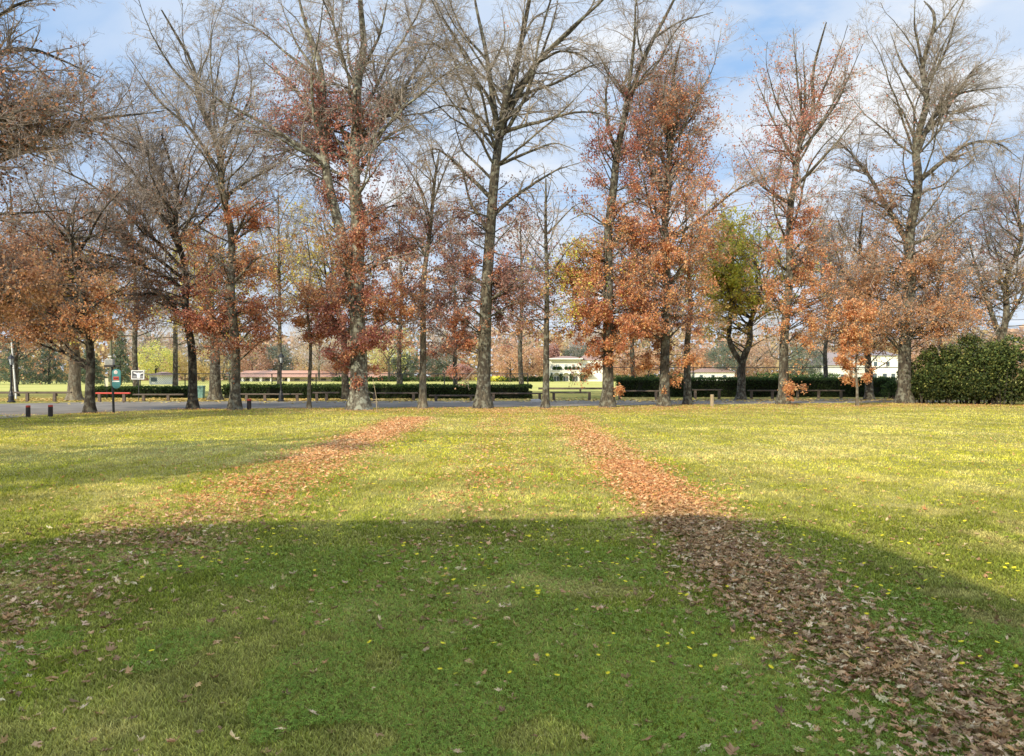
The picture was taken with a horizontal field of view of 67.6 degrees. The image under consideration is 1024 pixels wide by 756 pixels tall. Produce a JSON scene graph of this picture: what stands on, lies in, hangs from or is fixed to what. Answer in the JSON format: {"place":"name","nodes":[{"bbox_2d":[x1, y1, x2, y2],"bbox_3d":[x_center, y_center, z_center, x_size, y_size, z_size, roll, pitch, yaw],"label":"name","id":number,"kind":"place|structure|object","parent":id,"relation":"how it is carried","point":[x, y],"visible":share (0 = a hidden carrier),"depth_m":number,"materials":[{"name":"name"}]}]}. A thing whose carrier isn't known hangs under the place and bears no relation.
{"place":"outdoors","nodes":[
{"label":"outdoors","id":0,"kind":"place"},
{"bbox_2d":[149,372,172,384],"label":"house","id":1,"kind":"structure","parent":0,"point":[156,377],"depth_m":150.90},
{"bbox_2d":[0,398,982,417],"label":"road","id":2,"kind":"structure","parent":0,"point":[17,409],"depth_m":45.33,"materials":[{"name":"grey asphalt"}]},
{"bbox_2d":[95,392,130,401],"bbox_3d":[-26.143,1.252,50.177,2.251,0.620,0.180,0,0,0],"label":"timber rail","id":3,"kind":"object","parent":2,"relation":"on","point":[122,393],"visible":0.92,"depth_m":50.09,"materials":[{"name":"red paint"}]},
{"bbox_2d":[277,352,284,401],"bbox_3d":[-15.347,-0.082,50.860,0.500,3.284,0.468,0,0,0],"label":"street lamp","id":4,"kind":"object","parent":2,"relation":"on","point":[280,359],"visible":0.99,"depth_m":50.81,"materials":[{"name":"black metal"}]},
{"bbox_2d":[369,392,417,400],"bbox_3d":[-8.051,1.263,51.570,3.400,0.590,0.180,0,0,0],"label":"timber rail","id":5,"kind":"object","parent":2,"relation":"on","point":[412,393],"visible":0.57,"depth_m":51.48,"materials":[{"name":"brown wood"}]},
{"bbox_2d":[0,381,1022,390],"bbox_3d":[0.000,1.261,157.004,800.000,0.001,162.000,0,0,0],"label":"playing field","id":6,"kind":"structure","parent":0,"point":[5,386],"depth_m":150.54,"materials":[{"name":"green plant"}]},
{"bbox_2d":[0,335,46,384],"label":"cypress tree","id":7,"kind":"object","parent":6,"relation":"on","point":[22,360],"visible":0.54,"depth_m":149.49,"materials":[{"name":"green plant"}]},
{"bbox_2d":[22,343,67,383],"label":"cypress tree","id":8,"kind":"object","parent":6,"relation":"on","point":[59,372],"visible":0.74,"depth_m":154.08,"materials":[{"name":"green plant"}]},
{"bbox_2d":[81,349,108,384],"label":"cypress tree","id":9,"kind":"object","parent":6,"relation":"on","point":[98,368],"visible":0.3,"depth_m":149.77,"materials":[{"name":"green plant"}]},
{"bbox_2d":[103,326,132,384],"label":"conifer tree","id":10,"kind":"object","parent":6,"relation":"on","point":[120,362],"visible":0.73,"depth_m":144.55,"materials":[{"name":"green plant"}]},
{"bbox_2d":[112,303,183,369],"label":"broadleaf tree","id":11,"kind":"object","parent":6,"relation":"on","point":[159,337],"visible":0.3,"depth_m":204.52,"materials":[{"name":"brown plant"}]},
{"bbox_2d":[130,336,180,378],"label":"broadleaf tree","id":12,"kind":"object","parent":6,"relation":"on","point":[155,366],"visible":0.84,"depth_m":158.97,"materials":[{"name":"yellow plant"}]},
{"bbox_2d":[160,348,187,377],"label":"broadleaf tree","id":13,"kind":"object","parent":6,"relation":"on","point":[183,360],"visible":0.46,"depth_m":174.13,"materials":[{"name":"yellow plant"}]},
{"bbox_2d":[166,305,230,381],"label":"broadleaf tree","id":14,"kind":"object","parent":6,"relation":"on","point":[199,344],"visible":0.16,"depth_m":224.05,"materials":[{"name":"brown plant"}]},
{"bbox_2d":[196,348,230,377],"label":"broadleaf tree","id":15,"kind":"object","parent":6,"relation":"on","point":[202,368],"visible":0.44,"depth_m":198.32,"materials":[{"name":"beige plant"}]},
{"bbox_2d":[284,316,349,381],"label":"broadleaf tree","id":16,"kind":"object","parent":6,"relation":"on","point":[318,364],"visible":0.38,"depth_m":228.08,"materials":[{"name":"brown plant"}]},
{"bbox_2d":[240,371,396,380],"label":"clubhouse","id":17,"kind":"structure","parent":6,"relation":"on","point":[256,377],"depth_m":235.00,"materials":[{"name":"white paint"}]},
{"bbox_2d":[367,319,417,381],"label":"broadleaf tree","id":18,"kind":"object","parent":6,"relation":"on","point":[389,358],"visible":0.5,"depth_m":224.89,"materials":[{"name":"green plant"}]},
{"bbox_2d":[375,375,417,381],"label":"garden shrub","id":19,"kind":"object","parent":6,"relation":"on","point":[385,378],"visible":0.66,"depth_m":225.34,"materials":[{"name":"green plant"}]},
{"bbox_2d":[387,352,419,381],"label":"broadleaf tree","id":20,"kind":"object","parent":6,"relation":"on","point":[412,368],"visible":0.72,"depth_m":229.24,"materials":[{"name":"green plant"}]},
{"bbox_2d":[415,376,462,381],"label":"garden shrub","id":21,"kind":"object","parent":6,"relation":"on","point":[433,379],"visible":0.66,"depth_m":224.97,"materials":[{"name":"green plant"}]},
{"bbox_2d":[426,342,457,377],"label":"broadleaf tree","id":22,"kind":"object","parent":6,"relation":"on","point":[440,366],"visible":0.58,"depth_m":233.14,"materials":[{"name":"green plant"}]},
{"bbox_2d":[426,276,479,369],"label":"broadleaf tree","id":23,"kind":"object","parent":6,"relation":"on","point":[437,338],"visible":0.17,"depth_m":229.74,"materials":[{"name":"brown plant"}]},
{"bbox_2d":[442,363,475,381],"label":"broadleaf tree","id":24,"kind":"object","parent":6,"relation":"on","point":[466,369],"visible":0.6,"depth_m":224.18,"materials":[{"name":"brown plant"}]},
{"bbox_2d":[491,343,529,381],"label":"broadleaf tree","id":25,"kind":"object","parent":6,"relation":"on","point":[513,353],"visible":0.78,"depth_m":214.69,"materials":[{"name":"orange plant"}]},
{"bbox_2d":[491,312,540,378],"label":"broadleaf tree","id":26,"kind":"object","parent":6,"relation":"on","point":[528,339],"visible":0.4,"depth_m":233.70,"materials":[{"name":"brown plant"}]},
{"bbox_2d":[498,375,555,381],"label":"garden shrub","id":27,"kind":"object","parent":6,"relation":"on","point":[533,378],"visible":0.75,"depth_m":221.26,"materials":[{"name":"green plant"}]},
{"bbox_2d":[516,345,543,381],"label":"broadleaf tree","id":28,"kind":"object","parent":6,"relation":"on","point":[530,370],"visible":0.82,"depth_m":223.72,"materials":[{"name":"orange plant"}]},
{"bbox_2d":[549,355,602,380],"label":"villa","id":29,"kind":"object","parent":6,"relation":"on","point":[559,366],"visible":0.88,"depth_m":233.49,"materials":[{"name":"white paint"}]},
{"bbox_2d":[613,347,645,376],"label":"broadleaf tree","id":30,"kind":"object","parent":6,"relation":"on","point":[620,370],"visible":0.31,"depth_m":222.25,"materials":[{"name":"orange plant"}]},
{"bbox_2d":[625,350,659,376],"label":"broadleaf tree","id":31,"kind":"object","parent":6,"relation":"on","point":[652,360],"visible":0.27,"depth_m":208.95,"materials":[{"name":"brown plant"}]},
{"bbox_2d":[634,319,696,372],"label":"broadleaf tree","id":32,"kind":"object","parent":6,"relation":"on","point":[671,344],"visible":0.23,"depth_m":234.10,"materials":[{"name":"brown plant"}]},
{"bbox_2d":[690,343,718,370],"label":"broadleaf tree","id":33,"kind":"object","parent":6,"relation":"on","point":[700,351],"visible":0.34,"depth_m":233.21,"materials":[{"name":"orange plant"}]},
{"bbox_2d":[691,368,734,379],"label":"house","id":34,"kind":"structure","parent":6,"relation":"on","point":[716,372],"depth_m":215.00,"materials":[{"name":"paint"}]},
{"bbox_2d":[703,336,749,374],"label":"broadleaf tree","id":35,"kind":"object","parent":6,"relation":"on","point":[723,348],"visible":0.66,"depth_m":219.74,"materials":[{"name":"green plant"}]},
{"bbox_2d":[730,336,778,375],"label":"broadleaf tree","id":36,"kind":"object","parent":6,"relation":"on","point":[767,360],"visible":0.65,"depth_m":223.50,"materials":[{"name":"orange plant"}]},
{"bbox_2d":[735,309,797,375],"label":"broadleaf tree","id":37,"kind":"object","parent":6,"relation":"on","point":[777,341],"visible":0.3,"depth_m":233.18,"materials":[{"name":"brown plant"}]},
{"bbox_2d":[777,340,831,376],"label":"broadleaf tree","id":38,"kind":"object","parent":6,"relation":"on","point":[800,362],"visible":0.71,"depth_m":213.93,"materials":[{"name":"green plant"}]},
{"bbox_2d":[808,353,848,377],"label":"house","id":39,"kind":"structure","parent":6,"relation":"on","point":[830,356],"depth_m":212.00,"materials":[{"name":"white paint"}]},
{"bbox_2d":[0,376,1023,755],"bbox_3d":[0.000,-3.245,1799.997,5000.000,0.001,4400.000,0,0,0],"label":"ground","id":40,"kind":"structure","parent":0,"point":[628,432],"depth_m":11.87,"materials":[{"name":"green plant"}]},
{"bbox_2d":[7,353,15,402],"bbox_3d":[-31.965,0.000,48.853,0.500,3.132,0.468,0,0,0],"label":"street lamp","id":41,"kind":"object","parent":40,"relation":"on","point":[11,358],"visible":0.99,"depth_m":48.80,"materials":[{"name":"black metal"}]},
{"bbox_2d":[0,392,71,401],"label":"timber rail","id":42,"kind":"object","parent":40,"relation":"on","point":[54,396],"visible":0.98,"depth_m":50.10,"materials":[{"name":"brown wood"}]},
{"bbox_2d":[0,128,87,395],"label":"bare tree","id":43,"kind":"object","parent":40,"relation":"on","point":[15,345],"visible":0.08,"depth_m":63.85,"materials":[{"name":"brown plant"}]},
{"bbox_2d":[1,203,142,400],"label":"plane tree","id":44,"kind":"object","parent":40,"relation":"on","point":[74,382],"visible":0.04,"depth_m":52.82,"materials":[{"name":"brown plant"}]},
{"bbox_2d":[0,154,168,412],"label":"oak tree","id":45,"kind":"object","parent":40,"relation":"on","point":[86,330],"visible":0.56,"depth_m":34.77,"materials":[{"name":"brown plant"}]},
{"bbox_2d":[0,0,208,350],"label":"oak tree","id":46,"kind":"object","parent":40,"relation":"on","point":[39,285],"visible":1,"depth_m":26.85,"materials":[{"name":"brown plant"}]},
{"bbox_2d":[104,356,120,412],"bbox_3d":[-18.244,0.295,35.047,0.751,2.621,0.280,0,0,0],"label":"sign post","id":47,"kind":"object","parent":40,"relation":"on","point":[116,378],"visible":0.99,"depth_m":34.94,"materials":[{"name":"teal metal"}]},
{"bbox_2d":[43,117,185,386],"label":"bare tree","id":48,"kind":"object","parent":40,"relation":"on","point":[134,356],"visible":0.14,"depth_m":66.10,"materials":[{"name":"brown plant"}]},
{"bbox_2d":[131,370,144,400],"bbox_3d":[-25.205,0.519,51.568,0.874,2.078,0.070,0,0,0],"label":"emblem sign","id":49,"kind":"object","parent":40,"relation":"on","point":[137,374],"visible":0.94,"depth_m":51.54,"materials":[{"name":"metal"}]},
{"bbox_2d":[95,384,187,397],"bbox_3d":[-28.745,1.058,59.833,7.885,1.124,1.407,0,0,0],"label":"hedge","id":50,"kind":"object","parent":40,"relation":"on","point":[164,389],"visible":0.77,"depth_m":59.44,"materials":[{"name":"green plant"}]},
{"bbox_2d":[0,56,290,408],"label":"bare tree","id":51,"kind":"object","parent":40,"relation":"on","point":[148,299],"visible":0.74,"depth_m":38.08,"materials":[{"name":"brown plant"}]},
{"bbox_2d":[123,154,224,385],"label":"bare tree","id":52,"kind":"object","parent":40,"relation":"on","point":[175,344],"visible":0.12,"depth_m":74.11,"materials":[{"name":"brown plant"}]},
{"bbox_2d":[133,177,277,400],"bbox_3d":[-20.886,-6.150,52.678,8.757,15.510,10.110,0,0,-38],"label":"maple tree","id":53,"kind":"object","parent":40,"relation":"on","point":[215,392],"visible":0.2,"depth_m":52.67,"materials":[{"name":"brown plant"}]},
{"bbox_2d":[112,0,311,409],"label":"oak tree","id":54,"kind":"object","parent":40,"relation":"on","point":[230,313],"visible":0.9,"depth_m":37.78,"materials":[{"name":"brown plant"}]},
{"bbox_2d":[240,346,276,371],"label":"broadleaf tree","id":55,"kind":"object","parent":40,"relation":"on","point":[261,357],"visible":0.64,"depth_m":244.35,"materials":[{"name":"brown plant"}]},
{"bbox_2d":[220,146,319,383],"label":"bare tree","id":56,"kind":"object","parent":40,"relation":"on","point":[265,243],"visible":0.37,"depth_m":63.50,"materials":[{"name":"brown plant"}]},
{"bbox_2d":[240,393,302,400],"bbox_3d":[-16.268,1.299,51.571,4.344,0.519,0.180,0,0,0],"label":"timber rail","id":57,"kind":"object","parent":40,"relation":"on","point":[266,394],"visible":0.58,"depth_m":51.49,"materials":[{"name":"brown wood"}]},
{"bbox_2d":[259,342,296,370],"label":"broadleaf tree","id":58,"kind":"object","parent":40,"relation":"on","point":[286,359],"visible":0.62,"depth_m":249.33,"materials":[{"name":"green plant"}]},
{"bbox_2d":[287,343,323,370],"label":"broadleaf tree","id":59,"kind":"object","parent":40,"relation":"on","point":[303,366],"visible":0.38,"depth_m":244.54,"materials":[{"name":"beige plant"}]},
{"bbox_2d":[281,229,344,408],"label":"young tree","id":60,"kind":"object","parent":40,"relation":"on","point":[300,321],"visible":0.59,"depth_m":39.38,"materials":[{"name":"brown plant"}]},
{"bbox_2d":[256,175,394,398],"bbox_3d":[-13.077,-6.641,54.904,11.408,16.536,10.524,0,0,0],"label":"bare tree","id":61,"kind":"object","parent":40,"relation":"on","point":[344,376],"visible":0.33,"depth_m":53.77,"materials":[{"name":"brown plant"}]},
{"bbox_2d":[140,373,527,394],"bbox_3d":[-13.956,0.587,60.002,30.475,1.897,0.090,0,0,0],"label":"chain link fence","id":62,"kind":"object","parent":40,"relation":"on","point":[271,377],"visible":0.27,"depth_m":59.98,"materials":[{"name":"metal"}]},
{"bbox_2d":[255,416,440,461],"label":"fallen leaves","id":63,"kind":"object","parent":40,"relation":"on","point":[396,426],"visible":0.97,"depth_m":19.64,"materials":[{"name":"orange plant"}]},
{"bbox_2d":[141,0,556,410],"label":"oak tree","id":64,"kind":"object","parent":40,"relation":"on","point":[320,110],"visible":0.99,"depth_m":37.75,"materials":[{"name":"brown plant"}]},
{"bbox_2d":[221,382,532,398],"bbox_3d":[-10.177,0.970,57.786,23.560,1.312,1.740,0,0,0],"label":"hedge","id":65,"kind":"object","parent":40,"relation":"on","point":[439,389],"visible":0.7,"depth_m":57.30,"materials":[{"name":"green plant"}]},
{"bbox_2d":[367,351,393,374],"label":"broadleaf tree","id":66,"kind":"object","parent":40,"relation":"on","point":[381,362],"visible":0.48,"depth_m":238.31,"materials":[{"name":"yellow plant"}]},
{"bbox_2d":[365,172,443,384],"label":"bare tree","id":67,"kind":"object","parent":40,"relation":"on","point":[413,331],"visible":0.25,"depth_m":63.81,"materials":[{"name":"brown plant"}]},
{"bbox_2d":[366,108,503,408],"bbox_3d":[-4.476,-5.995,40.678,5.718,15.275,7.090,0,0,39],"label":"bare tree","id":68,"kind":"object","parent":40,"relation":"on","point":[422,402],"visible":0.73,"depth_m":39.70,"materials":[{"name":"brown plant"}]},
{"bbox_2d":[202,414,703,461],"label":"fallen leaves","id":69,"kind":"object","parent":40,"relation":"on","point":[619,448],"visible":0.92,"depth_m":19.31,"materials":[{"name":"orange plant"}]},
{"bbox_2d":[406,219,510,383],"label":"bare tree","id":70,"kind":"object","parent":40,"relation":"on","point":[458,249],"visible":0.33,"depth_m":66.15,"materials":[{"name":"brown plant"}]},
{"bbox_2d":[0,396,1017,404],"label":"verge leaves","id":71,"kind":"object","parent":40,"relation":"on","point":[152,399],"visible":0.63,"depth_m":53.68,"materials":[{"name":"brown plant"}]},
{"bbox_2d":[372,0,649,408],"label":"bare tree","id":72,"kind":"object","parent":40,"relation":"on","point":[509,108],"visible":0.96,"depth_m":39.62,"materials":[{"name":"brown plant"}]},
{"bbox_2d":[0,517,1023,755],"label":"lawn grass","id":73,"kind":"structure","parent":40,"relation":"on","point":[342,736],"depth_m":4.98,"materials":[{"name":"green plant"}]},
{"bbox_2d":[0,544,1023,755],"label":"clover patch","id":74,"kind":"object","parent":40,"relation":"on","point":[722,728],"visible":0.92,"depth_m":4.36,"materials":[{"name":"green plant"}]},
{"bbox_2d":[0,322,1023,379],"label":"distant woodland","id":75,"kind":"object","parent":40,"relation":"on","point":[103,352],"visible":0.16,"depth_m":293.62,"materials":[{"name":"brown plant"}]},
{"bbox_2d":[0,457,1023,755],"bbox_3d":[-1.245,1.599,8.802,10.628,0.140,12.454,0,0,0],"label":"fallen leaves","id":76,"kind":"object","parent":40,"relation":"on","point":[672,503],"visible":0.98,"depth_m":5.21,"materials":[{"name":"brown plant"}]},
{"bbox_2d":[1,402,1023,461],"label":"scattered leaves","id":77,"kind":"object","parent":40,"relation":"on","point":[655,407],"visible":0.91,"depth_m":36.46,"materials":[{"name":"brown plant"}]},
{"bbox_2d":[491,178,568,384],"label":"bare tree","id":78,"kind":"object","parent":40,"relation":"on","point":[519,347],"visible":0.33,"depth_m":63.83,"materials":[{"name":"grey plant"}]},
{"bbox_2d":[492,165,599,408],"bbox_3d":[1.661,-4.825,40.146,5.173,12.952,4.991,0,0,-40],"label":"bare tree","id":79,"kind":"object","parent":40,"relation":"on","point":[545,401],"visible":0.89,"depth_m":39.84,"materials":[{"name":"brown plant"}]},
{"bbox_2d":[549,341,561,357],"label":"broadleaf tree","id":80,"kind":"object","parent":40,"relation":"on","point":[554,352],"visible":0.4,"depth_m":258.83,"materials":[{"name":"brown plant"}]},
{"bbox_2d":[538,387,615,391],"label":"timber rail","id":81,"kind":"object","parent":40,"relation":"on","point":[573,388],"visible":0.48,"depth_m":74.17,"materials":[{"name":"brown wood"}]},
{"bbox_2d":[563,342,590,357],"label":"broadleaf tree","id":82,"kind":"object","parent":40,"relation":"on","point":[582,353],"visible":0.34,"depth_m":260.73,"materials":[{"name":"green plant"}]},
{"bbox_2d":[563,326,614,356],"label":"broadleaf tree","id":83,"kind":"object","parent":40,"relation":"on","point":[594,334],"visible":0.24,"depth_m":263.06,"materials":[{"name":"brown plant"}]},
{"bbox_2d":[529,0,722,407],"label":"oak tree","id":84,"kind":"object","parent":40,"relation":"on","point":[588,285],"visible":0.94,"depth_m":40.82,"materials":[{"name":"orange plant"}]},
{"bbox_2d":[582,185,686,378],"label":"bare tree","id":85,"kind":"object","parent":40,"relation":"on","point":[617,256],"visible":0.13,"depth_m":63.80,"materials":[{"name":"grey plant"}]},
{"bbox_2d":[262,425,1010,497],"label":"yellow flowers","id":86,"kind":"object","parent":40,"relation":"on","point":[656,494],"visible":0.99,"depth_m":12.94,"materials":[{"name":"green plant"}]},
{"bbox_2d":[579,0,792,406],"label":"oak tree","id":87,"kind":"object","parent":40,"relation":"on","point":[664,115],"visible":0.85,"depth_m":42.04,"materials":[{"name":"brown plant"}]},
{"bbox_2d":[656,185,744,404],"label":"bare tree","id":88,"kind":"object","parent":40,"relation":"on","point":[687,396],"visible":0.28,"depth_m":45.09,"materials":[{"name":"brown plant"}]},
{"bbox_2d":[616,375,897,396],"bbox_3d":[19.747,0.692,62.038,22.816,1.838,1.857,0,0,0],"label":"hedge","id":89,"kind":"object","parent":40,"relation":"on","point":[728,385],"visible":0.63,"depth_m":61.50,"materials":[{"name":"green plant"}]},
{"bbox_2d":[672,176,844,399],"bbox_3d":[17.560,-6.923,54.306,12.613,17.084,9.842,0,0,0],"label":"maple tree","id":90,"kind":"object","parent":40,"relation":"on","point":[736,298],"visible":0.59,"depth_m":53.88,"materials":[{"name":"green plant"}]},
{"bbox_2d":[613,367,918,379],"bbox_3d":[20.835,0.306,64.001,26.346,2.435,0.090,0,0,0],"label":"chain link fence","id":91,"kind":"object","parent":40,"relation":"on","point":[767,367],"visible":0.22,"depth_m":63.97,"materials":[{"name":"metal"}]},
{"bbox_2d":[717,14,887,404],"bbox_3d":[17.235,-9.894,45.272,8.568,23.089,8.853,0,0,0],"label":"oak tree","id":92,"kind":"object","parent":40,"relation":"on","point":[806,117],"visible":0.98,"depth_m":45.35,"materials":[{"name":"orange plant"}]},
{"bbox_2d":[770,169,887,377],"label":"bare tree","id":93,"kind":"object","parent":40,"relation":"on","point":[825,343],"visible":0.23,"depth_m":65.44,"materials":[{"name":"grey plant"}]},
{"bbox_2d":[832,296,879,405],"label":"sapling","id":94,"kind":"object","parent":40,"relation":"on","point":[852,313],"visible":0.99,"depth_m":43.13,"materials":[{"name":"orange plant"}]},
{"bbox_2d":[806,193,933,399],"bbox_3d":[25.261,-5.775,54.803,9.580,14.749,9.602,0,0,0],"label":"oak tree","id":95,"kind":"object","parent":40,"relation":"on","point":[869,393],"visible":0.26,"depth_m":54.20,"materials":[{"name":"orange plant"}]},
{"bbox_2d":[879,379,897,398],"bbox_3d":[28.244,0.816,56.800,1.774,1.497,1.580,0,0,33],"label":"shrub","id":96,"kind":"object","parent":40,"relation":"on","point":[889,387],"visible":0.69,"depth_m":56.60,"materials":[{"name":"green plant"}]},
{"bbox_2d":[816,0,1023,403],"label":"oak tree","id":97,"kind":"object","parent":40,"relation":"on","point":[941,316],"visible":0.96,"depth_m":47.26,"materials":[{"name":"brown plant"}]},
{"bbox_2d":[874,175,1013,395],"bbox_3d":[34.525,-7.375,62.054,13.189,17.942,10.022,0,0,-38],"label":"bare tree","id":98,"kind":"object","parent":40,"relation":"on","point":[956,228],"visible":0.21,"depth_m":60.73,"materials":[{"name":"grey plant"}]},
{"bbox_2d":[885,103,1023,344],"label":"bare tree","id":99,"kind":"object","parent":40,"relation":"on","point":[1006,263],"visible":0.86,"depth_m":55.87,"materials":[{"name":"grey plant"}]},
{"bbox_2d":[894,332,1023,404],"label":"evergreen bush","id":100,"kind":"object","parent":40,"relation":"on","point":[988,373],"visible":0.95,"depth_m":45.53,"materials":[{"name":"green plant"}]},
{"bbox_2d":[0,0,1023,375],"label":"sky","id":101,"kind":"structure","parent":0,"point":[767,18],"materials":[{"name":"blue"}]},
{"bbox_2d":[853,351,897,377],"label":"house","id":102,"kind":"structure","parent":0,"point":[893,362],"depth_m":204.99,"materials":[{"name":"white paint"}]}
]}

